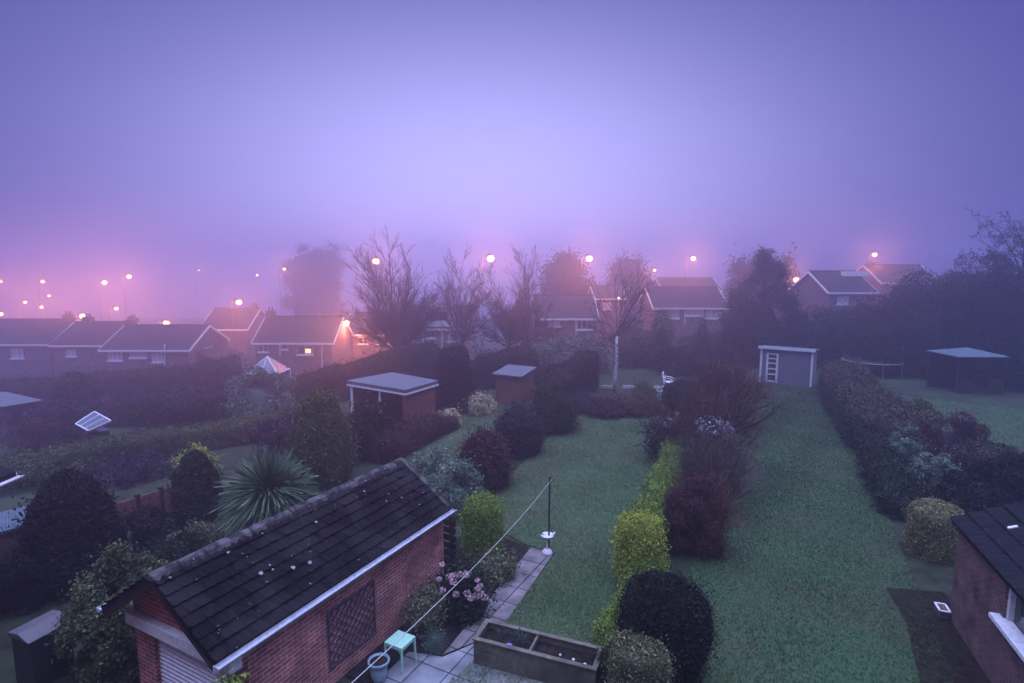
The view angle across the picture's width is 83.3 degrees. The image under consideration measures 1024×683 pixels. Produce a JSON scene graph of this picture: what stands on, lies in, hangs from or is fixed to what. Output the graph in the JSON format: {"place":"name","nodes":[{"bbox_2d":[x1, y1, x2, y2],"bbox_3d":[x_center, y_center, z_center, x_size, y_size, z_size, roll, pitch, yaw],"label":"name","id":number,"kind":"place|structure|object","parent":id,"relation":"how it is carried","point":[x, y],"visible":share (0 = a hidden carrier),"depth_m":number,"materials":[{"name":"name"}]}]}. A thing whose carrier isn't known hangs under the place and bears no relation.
{"place":"outdoors","nodes":[
{"label":"outdoors","id":0,"kind":"place"},
{"bbox_2d":[383,644,542,682],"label":"patio","id":1,"kind":"structure","parent":0,"point":[425,668],"depth_m":10.33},
{"bbox_2d":[472,619,603,682],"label":"raised planter","id":2,"kind":"object","parent":1,"relation":"on","point":[538,657],"visible":0.87,"depth_m":10.26,"materials":[{"name":"wood"}]},
{"bbox_2d":[443,547,552,653],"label":"garden path","id":3,"kind":"structure","parent":0,"point":[534,561],"depth_m":12.72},
{"bbox_2d":[0,298,1023,682],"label":"ground","id":4,"kind":"structure","parent":0,"point":[930,576],"depth_m":23.31,"materials":[{"name":"green plant"}]},
{"bbox_2d":[0,506,26,567],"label":"lean to shed","id":5,"kind":"object","parent":4,"relation":"on","point":[6,517],"visible":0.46,"depth_m":13.88,"materials":[{"name":"grey brick"}]},
{"bbox_2d":[0,392,43,436],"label":"outbuilding","id":6,"kind":"structure","parent":4,"relation":"on","point":[8,401],"depth_m":36.43,"materials":[{"name":"fabric"}]},
{"bbox_2d":[0,412,77,454],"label":"garden bush","id":7,"kind":"object","parent":4,"relation":"on","point":[35,436],"visible":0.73,"depth_m":30.39,"materials":[{"name":"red plant"}]},
{"bbox_2d":[0,311,79,380],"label":"house","id":8,"kind":"structure","parent":4,"relation":"on","point":[25,349],"depth_m":62.98,"materials":[{"name":"brick"}]},
{"bbox_2d":[8,610,73,682],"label":"storage box","id":9,"kind":"object","parent":4,"relation":"on","point":[33,656],"visible":0.75,"depth_m":10.07,"materials":[{"name":"black plastic"}]},
{"bbox_2d":[0,441,98,493],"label":"garden bush","id":10,"kind":"object","parent":4,"relation":"on","point":[32,469],"visible":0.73,"depth_m":23.32,"materials":[{"name":"green plant"}]},
{"bbox_2d":[0,461,141,605],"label":"conifer bush","id":11,"kind":"object","parent":4,"relation":"on","point":[69,523],"visible":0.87,"depth_m":13.32,"materials":[{"name":"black plant"}]},
{"bbox_2d":[43,365,114,404],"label":"garden bush","id":12,"kind":"object","parent":4,"relation":"on","point":[72,389],"visible":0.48,"depth_m":38.85,"materials":[{"name":"green plant"}]},
{"bbox_2d":[47,314,139,376],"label":"house","id":13,"kind":"structure","parent":4,"relation":"on","point":[74,344],"depth_m":60.88,"materials":[{"name":"brick"}]},
{"bbox_2d":[0,381,218,435],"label":"hedge","id":14,"kind":"object","parent":4,"relation":"on","point":[110,408],"visible":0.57,"depth_m":35.94,"materials":[{"name":"green plant"}]},
{"bbox_2d":[44,533,181,682],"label":"round bush","id":15,"kind":"object","parent":4,"relation":"on","point":[113,651],"visible":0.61,"depth_m":10.12,"materials":[{"name":"green plant"}]},
{"bbox_2d":[0,352,242,402],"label":"hedge","id":16,"kind":"object","parent":4,"relation":"on","point":[207,372],"visible":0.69,"depth_m":45.88,"materials":[{"name":"green plant"}]},
{"bbox_2d":[82,444,171,490],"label":"garden bush","id":17,"kind":"object","parent":4,"relation":"on","point":[132,468],"visible":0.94,"depth_m":22.69,"materials":[{"name":"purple plant"}]},
{"bbox_2d":[114,486,171,523],"bbox_3d":[-11.458,5.255,18.201,0.163,1.137,2.261,4,8,28],"label":"fence","id":18,"kind":"object","parent":4,"relation":"on","point":[153,496],"visible":0.32,"depth_m":18.11,"materials":[{"name":"brown wood"}]},
{"bbox_2d":[120,496,191,551],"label":"garden bush","id":19,"kind":"object","parent":4,"relation":"on","point":[151,526],"visible":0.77,"depth_m":16.25,"materials":[{"name":"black plant"}]},
{"bbox_2d":[32,407,282,472],"bbox_3d":[-15.973,4.495,26.977,10.294,2.039,2.761,-4,8,-29],"label":"hedge","id":20,"kind":"object","parent":4,"relation":"on","point":[172,440],"visible":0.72,"depth_m":26.54,"materials":[{"name":"green plant"}]},
{"bbox_2d":[116,385,203,434],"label":"garden bush","id":21,"kind":"object","parent":4,"relation":"on","point":[160,415],"visible":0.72,"depth_m":31.27,"materials":[{"name":"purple plant"}]},
{"bbox_2d":[131,523,215,565],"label":"garden bush","id":22,"kind":"object","parent":4,"relation":"on","point":[170,548],"visible":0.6,"depth_m":14.41,"materials":[{"name":"green plant"}]},
{"bbox_2d":[97,316,255,372],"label":"house","id":23,"kind":"structure","parent":4,"relation":"on","point":[131,341],"depth_m":58.92,"materials":[{"name":"brick"}]},
{"bbox_2d":[156,441,231,528],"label":"conifer bush","id":24,"kind":"object","parent":4,"relation":"on","point":[194,490],"visible":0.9,"depth_m":17.25,"materials":[{"name":"green plant"}]},
{"bbox_2d":[185,388,243,424],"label":"garden bush","id":25,"kind":"object","parent":4,"relation":"on","point":[202,405],"visible":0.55,"depth_m":32.07,"materials":[{"name":"green plant"}]},
{"bbox_2d":[203,302,265,358],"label":"house","id":26,"kind":"structure","parent":4,"relation":"on","point":[247,322],"depth_m":75.73,"materials":[{"name":"brick"}]},
{"bbox_2d":[218,360,301,418],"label":"garden bush","id":27,"kind":"object","parent":4,"relation":"on","point":[253,398],"visible":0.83,"depth_m":32.73,"materials":[{"name":"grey plant"}]},
{"bbox_2d":[208,440,322,537],"bbox_3d":[-6.754,4.172,15.981,3.188,2.990,3.228,0,7,0],"label":"cabbage palm","id":28,"kind":"object","parent":4,"relation":"on","point":[275,487],"visible":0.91,"depth_m":15.57,"materials":[{"name":"green plant"}]},
{"bbox_2d":[243,408,292,459],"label":"garden bush","id":29,"kind":"object","parent":4,"relation":"on","point":[271,436],"visible":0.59,"depth_m":24.73,"materials":[{"name":"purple plant"}]},
{"bbox_2d":[96,458,456,682],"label":"garage","id":30,"kind":"structure","parent":4,"relation":"on","point":[258,601],"depth_m":9.55,"materials":[{"name":"red brick"}]},
{"bbox_2d":[158,639,227,682],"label":"door","id":31,"kind":"structure","parent":30,"relation":"in","point":[177,666],"depth_m":9.04,"materials":[{"name":"white metal"}]},
{"bbox_2d":[327,580,375,669],"bbox_3d":[-2.860,5.048,10.342,0.040,1.070,1.170,4,8,28],"label":"trellis","id":32,"kind":"object","parent":30,"relation":"attached to","point":[331,667],"visible":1,"depth_m":10.31,"materials":[{"name":"brown wood"}]},
{"bbox_2d":[251,307,353,374],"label":"house","id":33,"kind":"structure","parent":4,"relation":"on","point":[295,344],"depth_m":59.03,"materials":[{"name":"brick"}]},
{"bbox_2d":[275,238,354,315],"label":"evergreen tree","id":34,"kind":"object","parent":4,"relation":"on","point":[315,288],"visible":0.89,"depth_m":124.03,"materials":[{"name":"green plant"}]},
{"bbox_2d":[278,379,368,492],"bbox_3d":[-6.712,3.241,20.256,3.042,3.893,2.781,4,8,28],"label":"conifer bush","id":35,"kind":"object","parent":4,"relation":"on","point":[320,441],"visible":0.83,"depth_m":19.62,"materials":[{"name":"green plant"}]},
{"bbox_2d":[291,333,442,405],"bbox_3d":[-9.677,1.735,39.667,10.573,4.545,3.642,-3,8,-24],"label":"hedge","id":36,"kind":"object","parent":4,"relation":"on","point":[417,359],"visible":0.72,"depth_m":38.97,"materials":[{"name":"green plant"}]},
{"bbox_2d":[344,389,400,464],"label":"conifer bush","id":37,"kind":"object","parent":4,"relation":"on","point":[363,416],"visible":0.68,"depth_m":22.62,"materials":[{"name":"green plant"}]},
{"bbox_2d":[349,309,399,361],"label":"house","id":38,"kind":"structure","parent":4,"relation":"on","point":[356,351],"depth_m":66.68,"materials":[{"name":"brick"}]},
{"bbox_2d":[347,372,438,432],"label":"summer house","id":39,"kind":"structure","parent":4,"relation":"on","point":[404,395],"depth_m":27.67,"materials":[{"name":"wood"}]},
{"bbox_2d":[339,225,449,350],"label":"bare tree","id":40,"kind":"object","parent":4,"relation":"on","point":[386,320],"visible":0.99,"depth_m":45.53,"materials":[{"name":"brown plant"}]},
{"bbox_2d":[367,410,460,464],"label":"hedge","id":41,"kind":"object","parent":4,"relation":"on","point":[416,432],"visible":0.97,"depth_m":23.80,"materials":[{"name":"red plant"}]},
{"bbox_2d":[401,305,472,360],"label":"house","id":42,"kind":"structure","parent":4,"relation":"on","point":[443,337],"depth_m":55.36,"materials":[{"name":"brick"}]},
{"bbox_2d":[346,536,528,682],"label":"flower bed","id":43,"kind":"object","parent":4,"relation":"on","point":[358,669],"visible":0.23,"depth_m":11.41,"materials":[{"name":"soil"}]},
{"bbox_2d":[396,570,460,645],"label":"rose bush","id":44,"kind":"object","parent":43,"relation":"on","point":[424,623],"visible":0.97,"depth_m":11.12,"materials":[{"name":"green plant"}]},
{"bbox_2d":[425,552,504,631],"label":"hydrangea bush","id":45,"kind":"object","parent":43,"relation":"on","point":[468,612],"visible":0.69,"depth_m":11.75,"materials":[{"name":"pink plant"}]},
{"bbox_2d":[455,489,510,558],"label":"topiary bush","id":46,"kind":"object","parent":43,"relation":"on","point":[482,519],"visible":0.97,"depth_m":14.25,"materials":[{"name":"green plant"}]},
{"bbox_2d":[468,541,525,592],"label":"bay bush","id":47,"kind":"object","parent":43,"relation":"on","point":[503,569],"visible":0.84,"depth_m":13.29,"materials":[{"name":"green plant"}]},
{"bbox_2d":[410,438,490,524],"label":"holm bush","id":48,"kind":"object","parent":4,"relation":"on","point":[449,489],"visible":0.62,"depth_m":16.99,"materials":[{"name":"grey plant"}]},
{"bbox_2d":[429,337,479,414],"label":"topiary bush","id":49,"kind":"object","parent":4,"relation":"on","point":[454,376],"visible":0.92,"depth_m":30.64,"materials":[{"name":"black plant"}]},
{"bbox_2d":[434,239,496,345],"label":"bare tree","id":50,"kind":"object","parent":4,"relation":"on","point":[465,326],"visible":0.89,"depth_m":47.61,"materials":[{"name":"brown plant"}]},
{"bbox_2d":[451,422,522,493],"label":"hedge bush","id":51,"kind":"object","parent":4,"relation":"on","point":[491,454],"visible":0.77,"depth_m":18.59,"materials":[{"name":"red plant"}]},
{"bbox_2d":[471,339,539,389],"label":"hedge","id":52,"kind":"object","parent":4,"relation":"on","point":[485,366],"visible":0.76,"depth_m":37.66,"materials":[{"name":"green plant"}]},
{"bbox_2d":[492,364,536,403],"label":"garden shed","id":53,"kind":"structure","parent":4,"relation":"on","point":[513,383],"depth_m":32.22,"materials":[{"name":"wood"}]},
{"bbox_2d":[473,243,567,348],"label":"bare tree","id":54,"kind":"object","parent":4,"relation":"on","point":[514,329],"visible":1,"depth_m":46.81,"materials":[{"name":"brown plant"}]},
{"bbox_2d":[529,246,599,332],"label":"evergreen tree","id":55,"kind":"object","parent":4,"relation":"on","point":[562,274],"visible":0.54,"depth_m":79.44,"materials":[{"name":"green plant"}]},
{"bbox_2d":[532,294,599,349],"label":"house","id":56,"kind":"structure","parent":4,"relation":"on","point":[572,311],"depth_m":56.70,"materials":[{"name":"brick"}]},
{"bbox_2d":[530,346,603,406],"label":"hedge","id":57,"kind":"object","parent":4,"relation":"on","point":[577,369],"visible":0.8,"depth_m":31.53,"materials":[{"name":"green plant"}]},
{"bbox_2d":[528,326,614,374],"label":"bush","id":58,"kind":"object","parent":4,"relation":"on","point":[559,346],"visible":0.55,"depth_m":41.82,"materials":[{"name":"green plant"}]},
{"bbox_2d":[587,285,626,346],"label":"house","id":59,"kind":"structure","parent":4,"relation":"on","point":[605,290],"depth_m":72.34,"materials":[{"name":"brick"}]},
{"bbox_2d":[578,253,659,393],"bbox_3d":[6.001,-0.961,32.952,4.378,8.139,3.561,0,7,0],"label":"silver birch","id":60,"kind":"object","parent":4,"relation":"on","point":[616,348],"visible":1,"depth_m":32.93,"materials":[{"name":"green plant"}]},
{"bbox_2d":[598,248,655,332],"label":"evergreen tree","id":61,"kind":"object","parent":4,"relation":"on","point":[628,268],"visible":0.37,"depth_m":89.78,"materials":[{"name":"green plant"}]},
{"bbox_2d":[610,329,679,368],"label":"bush","id":62,"kind":"object","parent":4,"relation":"on","point":[637,353],"visible":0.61,"depth_m":43.49,"materials":[{"name":"green plant"}]},
{"bbox_2d":[645,307,678,371],"bbox_3d":[10.386,-0.018,39.984,2.297,4.895,2.264,0,7,0],"label":"sapling tree","id":63,"kind":"object","parent":4,"relation":"on","point":[662,337],"visible":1,"depth_m":39.66,"materials":[{"name":"green plant"}]},
{"bbox_2d":[645,341,721,377],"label":"bush","id":64,"kind":"object","parent":4,"relation":"on","point":[678,360],"visible":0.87,"depth_m":39.80,"materials":[{"name":"green plant"}]},
{"bbox_2d":[710,244,820,367],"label":"conifer tree","id":65,"kind":"object","parent":4,"relation":"on","point":[760,326],"visible":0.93,"depth_m":44.93,"materials":[{"name":"green plant"}]},
{"bbox_2d":[783,302,868,366],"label":"overgrown tree","id":66,"kind":"object","parent":4,"relation":"on","point":[827,318],"visible":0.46,"depth_m":44.74,"materials":[{"name":"green plant"}]},
{"bbox_2d":[788,270,878,325],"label":"house","id":67,"kind":"structure","parent":4,"relation":"on","point":[821,288],"depth_m":59.70,"materials":[{"name":"brick"}]},
{"bbox_2d":[816,290,920,372],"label":"overgrown tree","id":68,"kind":"object","parent":4,"relation":"on","point":[872,310],"visible":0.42,"depth_m":42.87,"materials":[{"name":"green plant"}]},
{"bbox_2d":[815,374,930,521],"bbox_3d":[14.942,3.336,24.988,1.982,1.546,19.165,3,8,23],"label":"hedge","id":69,"kind":"object","parent":4,"relation":"on","point":[887,476],"visible":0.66,"depth_m":19.38,"materials":[{"name":"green plant"}]},
{"bbox_2d":[814,357,940,446],"bbox_3d":[16.988,2.647,28.053,3.159,2.238,13.727,3,8,20],"label":"hedge","id":70,"kind":"object","parent":4,"relation":"on","point":[863,394],"visible":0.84,"depth_m":25.15,"materials":[{"name":"brown plant"}]},
{"bbox_2d":[821,323,956,378],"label":"overgrown tree","id":71,"kind":"object","parent":4,"relation":"on","point":[892,356],"visible":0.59,"depth_m":40.75,"materials":[{"name":"green plant"}]},
{"bbox_2d":[856,260,936,323],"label":"house","id":72,"kind":"structure","parent":4,"relation":"on","point":[879,277],"depth_m":75.58,"materials":[{"name":"brick"}]},
{"bbox_2d":[860,264,994,377],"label":"overgrown tree","id":73,"kind":"object","parent":4,"relation":"on","point":[926,322],"visible":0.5,"depth_m":40.84,"materials":[{"name":"green plant"}]},
{"bbox_2d":[897,493,968,567],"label":"topiary bush","id":74,"kind":"object","parent":4,"relation":"on","point":[932,532],"visible":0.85,"depth_m":14.21,"materials":[{"name":"green plant"}]},
{"bbox_2d":[899,263,979,349],"bbox_3d":[29.897,-1.435,40.600,4.446,8.120,4.630,6,9,37],"label":"bare tree","id":75,"kind":"object","parent":4,"relation":"on","point":[940,314],"visible":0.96,"depth_m":39.94,"materials":[{"name":"brown plant"}]},
{"bbox_2d":[926,347,1010,393],"bbox_3d":[27.646,1.763,35.140,3.000,2.846,2.700,0,7,0],"label":"gazebo","id":76,"kind":"object","parent":4,"relation":"on","point":[952,367],"visible":0.81,"depth_m":36.15,"materials":[{"name":"white fabric"}]},
{"bbox_2d":[949,500,1023,682],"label":"brick house","id":77,"kind":"structure","parent":4,"relation":"on","point":[987,611],"depth_m":10.37,"materials":[{"name":"brown brick"}]},
{"bbox_2d":[988,588,1023,661],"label":"window","id":78,"kind":"structure","parent":77,"relation":"in","point":[1015,607],"depth_m":9.45,"materials":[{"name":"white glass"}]},
{"bbox_2d":[953,231,1023,378],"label":"overgrown tree","id":79,"kind":"object","parent":4,"relation":"on","point":[1013,319],"visible":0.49,"depth_m":37.61,"materials":[{"name":"green plant"}]},
{"bbox_2d":[953,321,1023,392],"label":"overgrown tree","id":80,"kind":"object","parent":4,"relation":"on","point":[988,368],"visible":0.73,"depth_m":35.77,"materials":[{"name":"green plant"}]},
{"bbox_2d":[958,206,1023,297],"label":"bare tree","id":81,"kind":"object","parent":4,"relation":"on","point":[1008,236],"visible":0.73,"depth_m":39.99,"materials":[{"name":"brown plant"}]},
{"bbox_2d":[0,0,1023,319],"label":"sky","id":82,"kind":"structure","parent":0,"point":[155,142],"materials":[{"name":"purple"}]},
{"bbox_2d":[449,413,692,682],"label":"lawn","id":83,"kind":"structure","parent":0,"point":[579,522],"depth_m":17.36,"materials":[{"name":"green plant"}]},
{"bbox_2d":[489,398,550,462],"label":"hedge bush","id":84,"kind":"object","parent":83,"relation":"on","point":[520,425],"visible":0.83,"depth_m":21.89,"materials":[{"name":"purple plant"}]},
{"bbox_2d":[529,386,583,438],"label":"hedge bush","id":85,"kind":"object","parent":83,"relation":"on","point":[558,413],"visible":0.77,"depth_m":24.95,"materials":[{"name":"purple plant"}]},
{"bbox_2d":[581,393,629,421],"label":"heather bush","id":86,"kind":"object","parent":83,"relation":"on","point":[604,407],"visible":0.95,"depth_m":27.65,"materials":[{"name":"purple plant"}]},
{"bbox_2d":[585,560,648,653],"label":"golden hedge","id":87,"kind":"object","parent":83,"relation":"on","point":[606,622],"visible":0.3,"depth_m":10.78,"materials":[{"name":"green plant"}]},
{"bbox_2d":[611,390,666,418],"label":"heather bush","id":88,"kind":"object","parent":83,"relation":"on","point":[635,404],"visible":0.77,"depth_m":27.85,"materials":[{"name":"purple plant"}]},
{"bbox_2d":[608,506,671,585],"bbox_3d":[2.915,4.604,13.049,1.474,1.966,1.398,4,8,28],"label":"golden conifer","id":89,"kind":"object","parent":83,"relation":"on","point":[638,539],"visible":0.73,"depth_m":12.77,"materials":[{"name":"yellow plant"}]},
{"bbox_2d":[627,428,685,558],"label":"golden hedge","id":90,"kind":"object","parent":83,"relation":"on","point":[651,505],"visible":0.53,"depth_m":16.42,"materials":[{"name":"green plant"}]},
{"bbox_2d":[630,404,694,462],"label":"purple bush","id":91,"kind":"object","parent":83,"relation":"on","point":[653,443],"visible":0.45,"depth_m":21.16,"materials":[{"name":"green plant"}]},
{"bbox_2d":[631,465,760,562],"bbox_3d":[4.606,4.389,14.701,2.949,2.464,2.753,0,7,0],"label":"barberry bush","id":92,"kind":"object","parent":83,"relation":"on","point":[700,532],"visible":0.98,"depth_m":14.33,"materials":[{"name":"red plant"}]},
{"bbox_2d":[637,278,729,346],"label":"house","id":93,"kind":"structure","parent":0,"point":[688,305],"depth_m":63.59,"materials":[{"name":"brick"}]},
{"bbox_2d":[758,345,820,386],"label":"garden shed","id":94,"kind":"structure","parent":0,"point":[791,366],"depth_m":35.91,"materials":[{"name":"wood"}]},
{"bbox_2d":[685,384,954,682],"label":"lawn","id":95,"kind":"structure","parent":0,"point":[734,633],"depth_m":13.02,"materials":[{"name":"green plant"}]},
{"bbox_2d":[598,621,680,682],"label":"variegated bush","id":96,"kind":"object","parent":95,"relation":"on","point":[635,661],"visible":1,"depth_m":9.13,"materials":[{"name":"green plant"}]},
{"bbox_2d":[607,562,725,682],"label":"round bush","id":97,"kind":"object","parent":95,"relation":"on","point":[674,611],"visible":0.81,"depth_m":9.74,"materials":[{"name":"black plant"}]},
{"bbox_2d":[655,420,770,507],"bbox_3d":[6.097,3.677,17.274,3.224,2.815,3.472,-6,10,-40],"label":"barberry bush","id":98,"kind":"object","parent":95,"relation":"on","point":[718,459],"visible":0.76,"depth_m":17.02,"materials":[{"name":"brown plant"}]},
{"bbox_2d":[643,373,783,464],"bbox_3d":[6.897,2.847,20.679,4.424,3.913,4.640,0,7,0],"label":"barberry bush","id":99,"kind":"object","parent":95,"relation":"on","point":[705,412],"visible":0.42,"depth_m":20.07,"materials":[{"name":"red plant"}]},
{"bbox_2d":[680,337,780,421],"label":"barberry bush","id":100,"kind":"object","parent":95,"relation":"on","point":[731,385],"visible":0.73,"depth_m":25.48,"materials":[{"name":"red plant"}]},
{"bbox_2d":[716,376,789,434],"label":"shrub","id":101,"kind":"object","parent":95,"relation":"on","point":[736,417],"visible":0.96,"depth_m":19.21,"materials":[{"name":"brown plant"}]},
{"bbox_2d":[886,588,990,682],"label":"dark paving","id":102,"kind":"structure","parent":0,"point":[962,662],"depth_m":11.06,"materials":[{"name":"stone"}]},
{"bbox_2d":[890,393,1023,502],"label":"lawn","id":103,"kind":"structure","parent":0,"point":[1004,433],"depth_m":27.66,"materials":[{"name":"green plant"}]},
{"bbox_2d":[906,445,965,501],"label":"hedge bush","id":104,"kind":"object","parent":103,"relation":"on","point":[939,463],"visible":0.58,"depth_m":17.88,"materials":[{"name":"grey plant"}]},
{"bbox_2d":[916,407,1000,472],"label":"hedge bush","id":105,"kind":"object","parent":103,"relation":"on","point":[961,426],"visible":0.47,"depth_m":21.02,"materials":[{"name":"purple plant"}]},
{"bbox_2d":[921,452,1023,513],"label":"hedge bush","id":106,"kind":"object","parent":103,"relation":"on","point":[984,495],"visible":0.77,"depth_m":15.92,"materials":[{"name":"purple plant"}]},
{"bbox_2d":[944,433,1023,477],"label":"hedge bush","id":107,"kind":"object","parent":103,"relation":"on","point":[962,443],"visible":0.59,"depth_m":20.09,"materials":[{"name":"purple plant"}]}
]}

